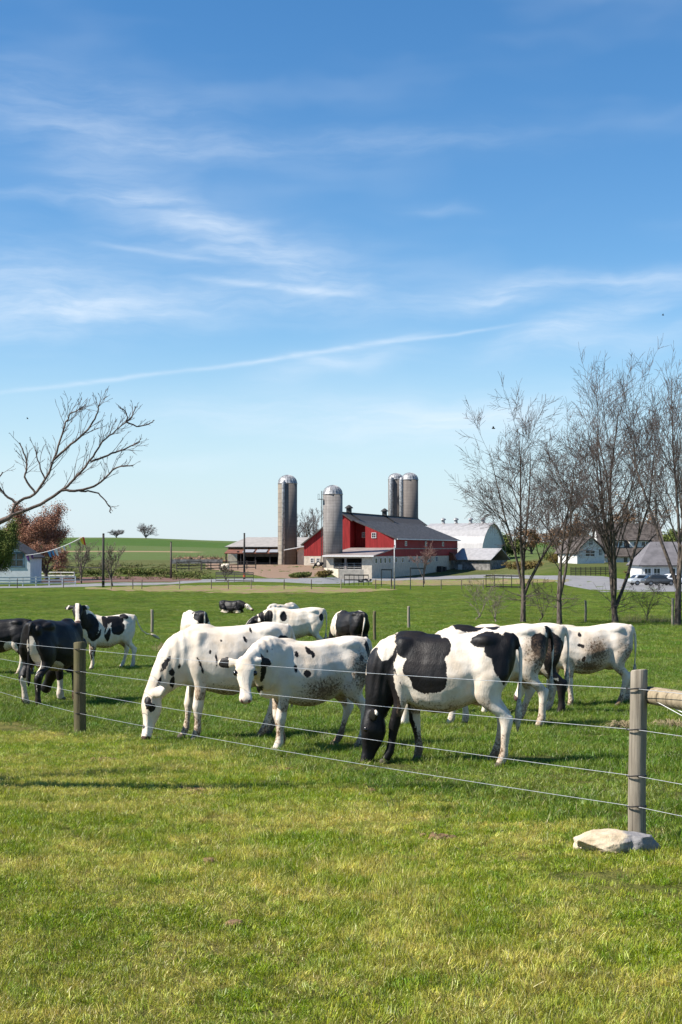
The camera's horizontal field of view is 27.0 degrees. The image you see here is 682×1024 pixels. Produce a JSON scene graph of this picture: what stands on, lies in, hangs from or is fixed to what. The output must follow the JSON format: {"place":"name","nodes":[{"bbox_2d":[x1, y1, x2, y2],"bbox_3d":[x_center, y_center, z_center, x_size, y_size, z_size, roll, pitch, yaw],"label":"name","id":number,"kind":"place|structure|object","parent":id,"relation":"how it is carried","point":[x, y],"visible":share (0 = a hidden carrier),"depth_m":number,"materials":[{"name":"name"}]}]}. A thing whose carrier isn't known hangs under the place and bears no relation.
{"place":"outdoors","nodes":[
{"label":"outdoors","id":0,"kind":"place"},
{"bbox_2d":[85,586,396,593],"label":"bare soil","id":1,"kind":"structure","parent":0,"point":[261,589],"depth_m":163.64,"materials":[{"name":"soil"}]},
{"bbox_2d":[0,537,681,1023],"bbox_3d":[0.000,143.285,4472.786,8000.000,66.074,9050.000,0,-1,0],"label":"ground","id":2,"kind":"structure","parent":0,"point":[146,551],"depth_m":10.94,"materials":[{"name":"plant"}]},
{"bbox_2d":[0,518,22,574],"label":"evergreen tree","id":3,"kind":"object","parent":2,"relation":"on","point":[9,546],"visible":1,"depth_m":195.32,"materials":[{"name":"green plant"}]},
{"bbox_2d":[0,618,33,674],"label":"cow","id":4,"kind":"object","parent":2,"relation":"on","point":[11,630],"visible":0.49,"depth_m":34.17},
{"bbox_2d":[0,541,44,582],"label":"white house","id":5,"kind":"structure","parent":2,"relation":"on","point":[23,566],"depth_m":211.87,"materials":[{"name":"paint"}]},
{"bbox_2d":[9,552,24,567],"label":"window","id":6,"kind":"structure","parent":5,"relation":"in","point":[18,558],"depth_m":211.86,"materials":[{"name":"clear glass"}]},
{"bbox_2d":[1,500,74,560],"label":"budding tree","id":7,"kind":"object","parent":2,"relation":"on","point":[44,527],"visible":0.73,"depth_m":233.25,"materials":[{"name":"red plant"}]},
{"bbox_2d":[0,576,75,585],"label":"board fence","id":8,"kind":"object","parent":2,"relation":"on","point":[35,580],"visible":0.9,"depth_m":191.26,"materials":[{"name":"white paint"}]},
{"bbox_2d":[29,536,69,579],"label":"budding tree","id":9,"kind":"object","parent":2,"relation":"on","point":[56,559],"visible":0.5,"depth_m":227.61,"materials":[{"name":"brown plant"}]},
{"bbox_2d":[18,618,86,705],"bbox_3d":[-5.163,2.691,25.638,0.972,1.579,2.044,0,-1,1],"label":"cow","id":10,"kind":"object","parent":2,"relation":"on","point":[65,634],"visible":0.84,"depth_m":24.97},
{"bbox_2d":[42,572,74,578],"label":"board fence","id":11,"kind":"object","parent":2,"relation":"on","point":[60,574],"visible":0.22,"depth_m":242.74,"materials":[{"name":"white paint"}]},
{"bbox_2d":[50,569,75,573],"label":"shrub","id":12,"kind":"object","parent":2,"relation":"on","point":[67,570],"visible":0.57,"depth_m":268.91,"materials":[{"name":"green plant"}]},
{"bbox_2d":[0,387,154,524],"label":"overhanging tree","id":13,"kind":"object","parent":2,"relation":"on","point":[12,514],"visible":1,"depth_m":12.41,"materials":[{"name":"brown plant"}]},
{"bbox_2d":[66,536,97,583],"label":"young tree","id":14,"kind":"object","parent":2,"relation":"on","point":[86,557],"visible":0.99,"depth_m":207.71,"materials":[{"name":"grey plant"}]},
{"bbox_2d":[26,537,85,561],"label":"bunting","id":15,"kind":"object","parent":14,"relation":"hanging from","point":[82,539],"visible":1,"depth_m":204.98},
{"bbox_2d":[83,569,105,574],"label":"shrub","id":16,"kind":"object","parent":2,"relation":"on","point":[96,571],"visible":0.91,"depth_m":260.31,"materials":[{"name":"green plant"}]},
{"bbox_2d":[102,533,104,586],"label":"utility pole","id":17,"kind":"object","parent":2,"relation":"on","point":[103,559],"visible":0.89,"depth_m":182.31,"materials":[{"name":"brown wood"}]},
{"bbox_2d":[97,543,125,584],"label":"young tree","id":18,"kind":"object","parent":2,"relation":"on","point":[109,560],"visible":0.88,"depth_m":185.61,"materials":[{"name":"grey plant"}]},
{"bbox_2d":[65,603,159,669],"bbox_3d":[-5.885,3.200,36.704,2.589,1.744,0.812,1,-2,-40],"label":"cow","id":19,"kind":"object","parent":2,"relation":"on","point":[105,631],"visible":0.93,"depth_m":36.35},
{"bbox_2d":[107,529,123,537],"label":"tree","id":20,"kind":"object","parent":2,"relation":"on","point":[116,532],"visible":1,"depth_m":738.58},
{"bbox_2d":[42,576,201,582],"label":"mulch bed","id":21,"kind":"object","parent":2,"relation":"on","point":[115,579],"visible":0.68,"depth_m":234.55,"materials":[{"name":"soil"}]},
{"bbox_2d":[115,568,138,573],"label":"shrub","id":22,"kind":"object","parent":2,"relation":"on","point":[122,570],"visible":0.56,"depth_m":266.53,"materials":[{"name":"green plant"}]},
{"bbox_2d":[48,561,215,579],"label":"undergrowth","id":23,"kind":"object","parent":2,"relation":"on","point":[153,575],"visible":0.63,"depth_m":265.71,"materials":[{"name":"green plant"}]},
{"bbox_2d":[128,568,162,575],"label":"shrub","id":24,"kind":"object","parent":2,"relation":"on","point":[134,571],"visible":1,"depth_m":260.96,"materials":[{"name":"green plant"}]},
{"bbox_2d":[137,523,156,537],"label":"tree","id":25,"kind":"object","parent":2,"relation":"on","point":[145,529],"visible":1,"depth_m":689.40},
{"bbox_2d":[151,609,153,632],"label":"fence post","id":26,"kind":"object","parent":2,"relation":"on","point":[152,620],"visible":0.82,"depth_m":67.08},
{"bbox_2d":[159,568,179,573],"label":"shrub","id":27,"kind":"object","parent":2,"relation":"on","point":[173,571],"visible":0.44,"depth_m":266.90,"materials":[{"name":"green plant"}]},
{"bbox_2d":[170,542,171,577],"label":"utility pole","id":28,"kind":"object","parent":2,"relation":"on","point":[170,559],"visible":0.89,"depth_m":247.00,"materials":[{"name":"grey wood"}]},
{"bbox_2d":[173,571,201,576],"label":"shrub","id":29,"kind":"object","parent":2,"relation":"on","point":[187,574],"visible":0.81,"depth_m":254.04,"materials":[{"name":"green plant"}]},
{"bbox_2d":[176,561,201,570],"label":"yard fence","id":30,"kind":"object","parent":2,"relation":"on","point":[188,565],"visible":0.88,"depth_m":291.17,"materials":[{"name":"brown wood"}]},
{"bbox_2d":[177,785,211,794],"bbox_3d":[-1.326,2.499,12.761,0.332,0.042,0.456,0,-1,0],"label":"dirt clod","id":31,"kind":"object","parent":2,"relation":"on","point":[189,788],"visible":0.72,"depth_m":12.77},
{"bbox_2d":[180,610,209,630],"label":"cow","id":32,"kind":"object","parent":2,"relation":"on","point":[190,618],"visible":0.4,"depth_m":43.86},
{"bbox_2d":[172,559,222,563],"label":"bunker wall","id":33,"kind":"structure","parent":2,"relation":"on","point":[185,561],"depth_m":344.64,"materials":[{"name":"concrete"}]},
{"bbox_2d":[172,554,227,562],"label":"brush heap","id":34,"kind":"object","parent":2,"relation":"on","point":[199,557],"visible":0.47,"depth_m":360.93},
{"bbox_2d":[141,622,295,740],"bbox_3d":[-1.568,2.193,18.325,2.042,1.535,0.766,0,-2,-16],"label":"cow","id":35,"kind":"object","parent":2,"relation":"on","point":[205,644],"visible":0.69,"depth_m":18.05},
{"bbox_2d":[218,562,233,581],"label":"young tree","id":36,"kind":"object","parent":2,"relation":"on","point":[223,567],"visible":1,"depth_m":214.75,"materials":[{"name":"grey plant"}]},
{"bbox_2d":[225,919,243,928],"bbox_3d":[-0.567,2.170,7.485,0.090,0.040,0.105,-1,-2,28],"label":"dirt clod","id":37,"kind":"object","parent":2,"relation":"on","point":[232,921],"visible":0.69,"depth_m":7.47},
{"bbox_2d":[216,572,253,581],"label":"pipe panel","id":38,"kind":"object","parent":2,"relation":"on","point":[234,577],"visible":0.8,"depth_m":220.75,"materials":[{"name":"metal"}]},
{"bbox_2d":[219,600,253,612],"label":"cow","id":39,"kind":"object","parent":2,"relation":"on","point":[235,606],"visible":0.95,"depth_m":96.71},
{"bbox_2d":[243,533,245,578],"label":"utility pole","id":40,"kind":"object","parent":2,"relation":"on","point":[244,555],"visible":0.83,"depth_m":243.51,"materials":[{"name":"brown wood"}]},
{"bbox_2d":[17,578,483,588],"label":"pasture fence","id":41,"kind":"object","parent":2,"relation":"on","point":[284,585],"visible":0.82,"depth_m":165.22,"materials":[{"name":"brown wood"}]},
{"bbox_2d":[206,564,324,578],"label":"dirt yard","id":42,"kind":"structure","parent":2,"relation":"on","point":[273,572],"depth_m":296.31,"materials":[{"name":"soil"}]},
{"bbox_2d":[201,561,255,569],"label":"yard fence","id":43,"kind":"object","parent":42,"relation":"on","point":[237,567],"visible":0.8,"depth_m":295.86,"materials":[{"name":"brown wood"}]},
{"bbox_2d":[224,549,296,564],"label":"feed shed","id":44,"kind":"structure","parent":42,"relation":"on","point":[264,557],"depth_m":335.50,"materials":[{"name":"white metal"}]},
{"bbox_2d":[288,572,311,577],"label":"shrub","id":45,"kind":"object","parent":42,"relation":"on","point":[299,574],"visible":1,"depth_m":252.68,"materials":[{"name":"green plant"}]},
{"bbox_2d":[225,537,308,563],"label":"cattle shed","id":46,"kind":"structure","parent":2,"relation":"on","point":[256,543],"depth_m":349.12,"materials":[{"name":"metal"}]},
{"bbox_2d":[267,602,300,608],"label":"cow","id":47,"kind":"object","parent":2,"relation":"on","point":[290,605],"visible":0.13,"depth_m":49.59},
{"bbox_2d":[246,607,326,639],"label":"cow","id":48,"kind":"object","parent":2,"relation":"on","point":[303,622],"visible":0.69,"depth_m":40.94},
{"bbox_2d":[278,475,296,564],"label":"silo","id":49,"kind":"object","parent":2,"relation":"on","point":[287,511],"visible":0.98,"depth_m":330.12,"materials":[{"name":"metal"}]},
{"bbox_2d":[218,636,372,748],"bbox_3d":[-0.522,2.142,16.726,2.053,1.390,0.763,1,-2,-38],"label":"cow","id":50,"kind":"object","parent":2,"relation":"on","point":[338,655],"visible":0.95,"depth_m":16.61},
{"bbox_2d":[296,545,303,564],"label":"block building","id":51,"kind":"structure","parent":2,"relation":"on","point":[300,556],"depth_m":330.84,"materials":[{"name":"concrete"}]},
{"bbox_2d":[297,508,318,536],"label":"tree","id":52,"kind":"object","parent":2,"relation":"on","point":[304,528],"visible":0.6,"depth_m":430.32,"materials":[{"name":"grey plant"}]},
{"bbox_2d":[300,508,322,536],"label":"tree","id":53,"kind":"object","parent":2,"relation":"on","point":[315,527],"visible":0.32,"depth_m":440.10,"materials":[{"name":"grey plant"}]},
{"bbox_2d":[314,570,333,577],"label":"shrub","id":54,"kind":"object","parent":2,"relation":"on","point":[323,573],"visible":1,"depth_m":254.93,"materials":[{"name":"green plant"}]},
{"bbox_2d":[318,485,342,568],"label":"silo","id":55,"kind":"object","parent":2,"relation":"on","point":[332,499],"visible":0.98,"depth_m":305.31,"materials":[{"name":"concrete"}]},
{"bbox_2d":[0,655,681,860],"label":"pasture grass","id":56,"kind":"structure","parent":2,"relation":"on","point":[554,739],"depth_m":17.77,"materials":[{"name":"plant"}]},
{"bbox_2d":[0,589,681,661],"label":"pasture grass","id":57,"kind":"structure","parent":2,"relation":"on","point":[665,630],"depth_m":101.97,"materials":[{"name":"plant"}]},
{"bbox_2d":[0,641,681,833],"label":"wire fence","id":58,"kind":"object","parent":2,"relation":"on","point":[643,694],"visible":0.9,"depth_m":10.12,"materials":[{"name":"metal"}]},
{"bbox_2d":[324,568,363,578],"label":"retaining wall","id":59,"kind":"structure","parent":2,"relation":"on","point":[338,573],"depth_m":290.58,"materials":[{"name":"concrete"}]},
{"bbox_2d":[323,610,369,638],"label":"cow","id":60,"kind":"object","parent":2,"relation":"on","point":[346,623],"visible":0.65,"depth_m":41.46},
{"bbox_2d":[344,574,368,584],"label":"pipe panel","id":61,"kind":"object","parent":2,"relation":"on","point":[358,575],"visible":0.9,"depth_m":207.28,"materials":[{"name":"metal"}]},
{"bbox_2d":[373,611,375,639],"bbox_3d":[1.344,4.657,56.950,0.138,1.380,0.135,0,-1,0],"label":"fence post","id":62,"kind":"object","parent":2,"relation":"on","point":[374,625],"visible":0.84,"depth_m":56.91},
{"bbox_2d":[300,505,460,578],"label":"red barn","id":63,"kind":"structure","parent":2,"relation":"on","point":[370,541],"depth_m":323.03,"materials":[{"name":"wood"}]},
{"bbox_2d":[388,473,401,515],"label":"silo","id":64,"kind":"object","parent":2,"relation":"on","point":[393,494],"visible":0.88,"depth_m":390.14,"materials":[{"name":"metal"}]},
{"bbox_2d":[399,472,417,517],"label":"silo","id":65,"kind":"object","parent":2,"relation":"on","point":[408,494],"visible":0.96,"depth_m":386.40,"materials":[{"name":"metal"}]},
{"bbox_2d":[407,606,409,627],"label":"fence post","id":66,"kind":"object","parent":2,"relation":"on","point":[408,616],"visible":0.84,"depth_m":73.09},
{"bbox_2d":[408,540,437,583],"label":"young tree","id":67,"kind":"object","parent":2,"relation":"on","point":[427,556],"visible":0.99,"depth_m":221.65,"materials":[{"name":"brown plant"}]},
{"bbox_2d":[419,832,455,841],"bbox_3d":[0.715,2.368,10.382,0.240,0.042,0.294,0,-2,-15],"label":"dirt clod","id":68,"kind":"object","parent":2,"relation":"on","point":[435,834],"visible":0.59,"depth_m":10.36,"materials":[{"name":"soil"}]},
{"bbox_2d":[360,631,521,767],"bbox_3d":[1.069,2.043,15.343,1.754,1.536,0.746,0,-1,3],"label":"cow","id":69,"kind":"object","parent":2,"relation":"on","point":[478,657],"visible":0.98,"depth_m":15.16},
{"bbox_2d":[427,517,505,552],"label":"white barn","id":70,"kind":"structure","parent":2,"relation":"on","point":[473,535],"depth_m":409.14,"materials":[{"name":"paint"}]},
{"bbox_2d":[372,579,568,584],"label":"dry verge","id":71,"kind":"structure","parent":2,"relation":"on","point":[436,582],"depth_m":233.50,"materials":[{"name":"soil"}]},
{"bbox_2d":[401,623,553,726],"bbox_3d":[1.929,2.372,20.362,2.223,1.558,0.747,0,-1,4],"label":"cow","id":72,"kind":"object","parent":2,"relation":"on","point":[533,639],"visible":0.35,"depth_m":20.15},
{"bbox_2d":[449,548,510,569],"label":"milk house","id":73,"kind":"structure","parent":2,"relation":"on","point":[475,558],"depth_m":364.05,"materials":[{"name":"white metal"}]},
{"bbox_2d":[463,570,507,618],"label":"sapling","id":74,"kind":"object","parent":2,"relation":"on","point":[477,590],"visible":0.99,"depth_m":85.71,"materials":[{"name":"brown plant"}]},
{"bbox_2d":[479,590,506,621],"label":"sapling","id":75,"kind":"object","parent":2,"relation":"on","point":[496,605],"visible":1,"depth_m":82.02,"materials":[{"name":"brown plant"}]},
{"bbox_2d":[435,623,568,713],"bbox_3d":[2.585,2.584,23.177,2.243,1.568,0.742,0,-2,8],"label":"cow","id":76,"kind":"object","parent":2,"relation":"on","point":[559,632],"visible":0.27,"depth_m":22.84},
{"bbox_2d":[486,575,520,587],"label":"pipe panel","id":77,"kind":"object","parent":2,"relation":"on","point":[511,576],"visible":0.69,"depth_m":176.17,"materials":[{"name":"metal"}]},
{"bbox_2d":[502,532,519,556],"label":"background tree","id":78,"kind":"object","parent":2,"relation":"on","point":[509,549],"visible":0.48,"depth_m":417.18,"materials":[{"name":"green plant"}]},
{"bbox_2d":[502,560,543,569],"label":"shrub","id":79,"kind":"object","parent":2,"relation":"on","point":[530,564],"visible":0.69,"depth_m":299.04,"materials":[{"name":"green plant"}]},
{"bbox_2d":[507,525,542,553],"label":"background tree","id":80,"kind":"object","parent":2,"relation":"on","point":[532,542],"visible":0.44,"depth_m":448.33,"materials":[{"name":"plant"}]},
{"bbox_2d":[449,372,621,621],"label":"bare tree","id":81,"kind":"object","parent":2,"relation":"on","point":[521,574],"visible":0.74,"depth_m":81.40,"materials":[{"name":"grey plant"}]},
{"bbox_2d":[528,574,556,620],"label":"sapling","id":82,"kind":"object","parent":2,"relation":"on","point":[547,598],"visible":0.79,"depth_m":84.31,"materials":[{"name":"brown plant"}]},
{"bbox_2d":[539,551,556,560],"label":"shrub","id":83,"kind":"object","parent":2,"relation":"on","point":[547,555],"visible":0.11,"depth_m":329.21,"materials":[{"name":"green plant"}]},
{"bbox_2d":[548,553,557,562],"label":"shrub","id":84,"kind":"object","parent":2,"relation":"on","point":[555,557],"visible":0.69,"depth_m":309.52,"materials":[{"name":"green plant"}]},
{"bbox_2d":[538,528,588,550],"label":"background tree","id":85,"kind":"object","parent":2,"relation":"on","point":[551,530],"visible":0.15,"depth_m":431.01,"materials":[{"name":"brown plant"}]},
{"bbox_2d":[558,514,589,543],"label":"background tree","id":86,"kind":"object","parent":2,"relation":"on","point":[575,527],"visible":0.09,"depth_m":329.24,"materials":[{"name":"brown plant"}]},
{"bbox_2d":[512,400,637,624],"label":"bare tree","id":87,"kind":"object","parent":2,"relation":"on","point":[570,509],"visible":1,"depth_m":77.10,"materials":[{"name":"grey plant"}]},
{"bbox_2d":[514,623,636,706],"bbox_3d":[4.097,2.671,24.797,2.144,1.474,0.741,0,-1,1],"label":"cow","id":88,"kind":"object","parent":2,"relation":"on","point":[600,647],"visible":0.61,"depth_m":24.56},
{"bbox_2d":[584,600,586,621],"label":"fence post","id":89,"kind":"object","parent":2,"relation":"on","point":[585,617],"visible":0.88,"depth_m":83.07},
{"bbox_2d":[570,567,608,575],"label":"fence","id":90,"kind":"object","parent":2,"relation":"on","point":[590,571],"visible":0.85,"depth_m":244.72,"materials":[{"name":"wood"}]},
{"bbox_2d":[554,523,663,563],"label":"farmhouse","id":91,"kind":"object","parent":2,"relation":"on","point":[596,556],"visible":0.51,"depth_m":311.84,"materials":[{"name":"white paint"}]},
{"bbox_2d":[585,550,595,556],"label":"window","id":92,"kind":"structure","parent":91,"relation":"in","point":[592,553],"depth_m":300.74,"materials":[{"name":"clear glass"}]},
{"bbox_2d":[541,336,681,622],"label":"bare tree","id":93,"kind":"object","parent":2,"relation":"on","point":[611,546],"visible":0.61,"depth_m":80.69,"materials":[{"name":"grey plant"}]},
{"bbox_2d":[585,492,639,535],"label":"background tree","id":94,"kind":"object","parent":2,"relation":"on","point":[620,514],"visible":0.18,"depth_m":349.86,"materials":[{"name":"brown plant"}]},
{"bbox_2d":[598,720,628,728],"bbox_3d":[3.963,2.980,19.934,0.630,0.132,0.638,-1,-2,27],"label":"hay wisp","id":95,"kind":"object","parent":2,"relation":"on","point":[621,724],"visible":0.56,"depth_m":19.90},
{"bbox_2d":[573,829,660,854],"bbox_3d":[1.899,2.270,9.735,0.581,0.168,0.316,1,-1,3],"label":"rock","id":96,"kind":"object","parent":2,"relation":"on","point":[603,840],"visible":0.76,"depth_m":9.65,"materials":[{"name":"stone"}]},
{"bbox_2d":[577,340,681,624],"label":"bare tree","id":97,"kind":"object","parent":2,"relation":"on","point":[676,446],"visible":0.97,"depth_m":77.40,"materials":[{"name":"brown plant"}]},
{"bbox_2d":[611,613,669,622],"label":"hay wisp","id":98,"kind":"object","parent":2,"relation":"on","point":[637,617],"visible":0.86,"depth_m":81.94,"materials":[{"name":"plant"}]},
{"bbox_2d":[627,579,665,619],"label":"sapling","id":99,"kind":"object","parent":2,"relation":"on","point":[644,598],"visible":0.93,"depth_m":83.58,"materials":[{"name":"brown plant"}]},
{"bbox_2d":[632,503,673,531],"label":"background tree","id":100,"kind":"object","parent":2,"relation":"on","point":[650,518],"visible":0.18,"depth_m":371.10,"materials":[{"name":"brown plant"}]},
{"bbox_2d":[626,542,681,583],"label":"garage","id":101,"kind":"structure","parent":2,"relation":"on","point":[650,558],"depth_m":205.99,"materials":[{"name":"white paint"}]},
{"bbox_2d":[644,568,651,574],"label":"window","id":102,"kind":"structure","parent":101,"relation":"in","point":[648,571],"depth_m":204.79,"materials":[{"name":"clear glass"}]},
{"bbox_2d":[653,568,660,574],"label":"window","id":103,"kind":"structure","parent":101,"relation":"in","point":[655,570],"depth_m":204.79,"materials":[{"name":"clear glass"}]},
{"bbox_2d":[650,718,681,726],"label":"hay wisp","id":104,"kind":"object","parent":2,"relation":"on","point":[669,722],"visible":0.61,"depth_m":20.01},
{"bbox_2d":[662,529,681,541],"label":"background tree","id":105,"kind":"object","parent":2,"relation":"on","point":[666,536],"visible":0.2,"depth_m":338.71,"materials":[{"name":"green plant"}]},
{"bbox_2d":[671,598,673,624],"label":"fence post","id":106,"kind":"object","parent":2,"relation":"on","point":[672,612],"visible":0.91,"depth_m":76.09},
{"bbox_2d":[0,574,681,591],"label":"driveway","id":107,"kind":"structure","parent":0,"point":[578,581],"depth_m":222.57,"materials":[{"name":"asphalt"}]},
{"bbox_2d":[627,574,658,584],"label":"car","id":108,"kind":"object","parent":107,"relation":"on","point":[636,578],"visible":0.58,"depth_m":192.89,"materials":[{"name":"silver metal"}]},
{"bbox_2d":[640,574,673,585],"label":"car","id":109,"kind":"object","parent":107,"relation":"on","point":[653,578],"visible":0.85,"depth_m":189.02,"materials":[{"name":"paint"}]},
{"bbox_2d":[661,574,681,584],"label":"car","id":110,"kind":"object","parent":107,"relation":"on","point":[668,576],"visible":0.15,"depth_m":194.99,"materials":[{"name":"white paint"}]},
{"bbox_2d":[0,0,681,541],"label":"sky","id":111,"kind":"structure","parent":0,"point":[297,235],"materials":[{"name":"blue"}]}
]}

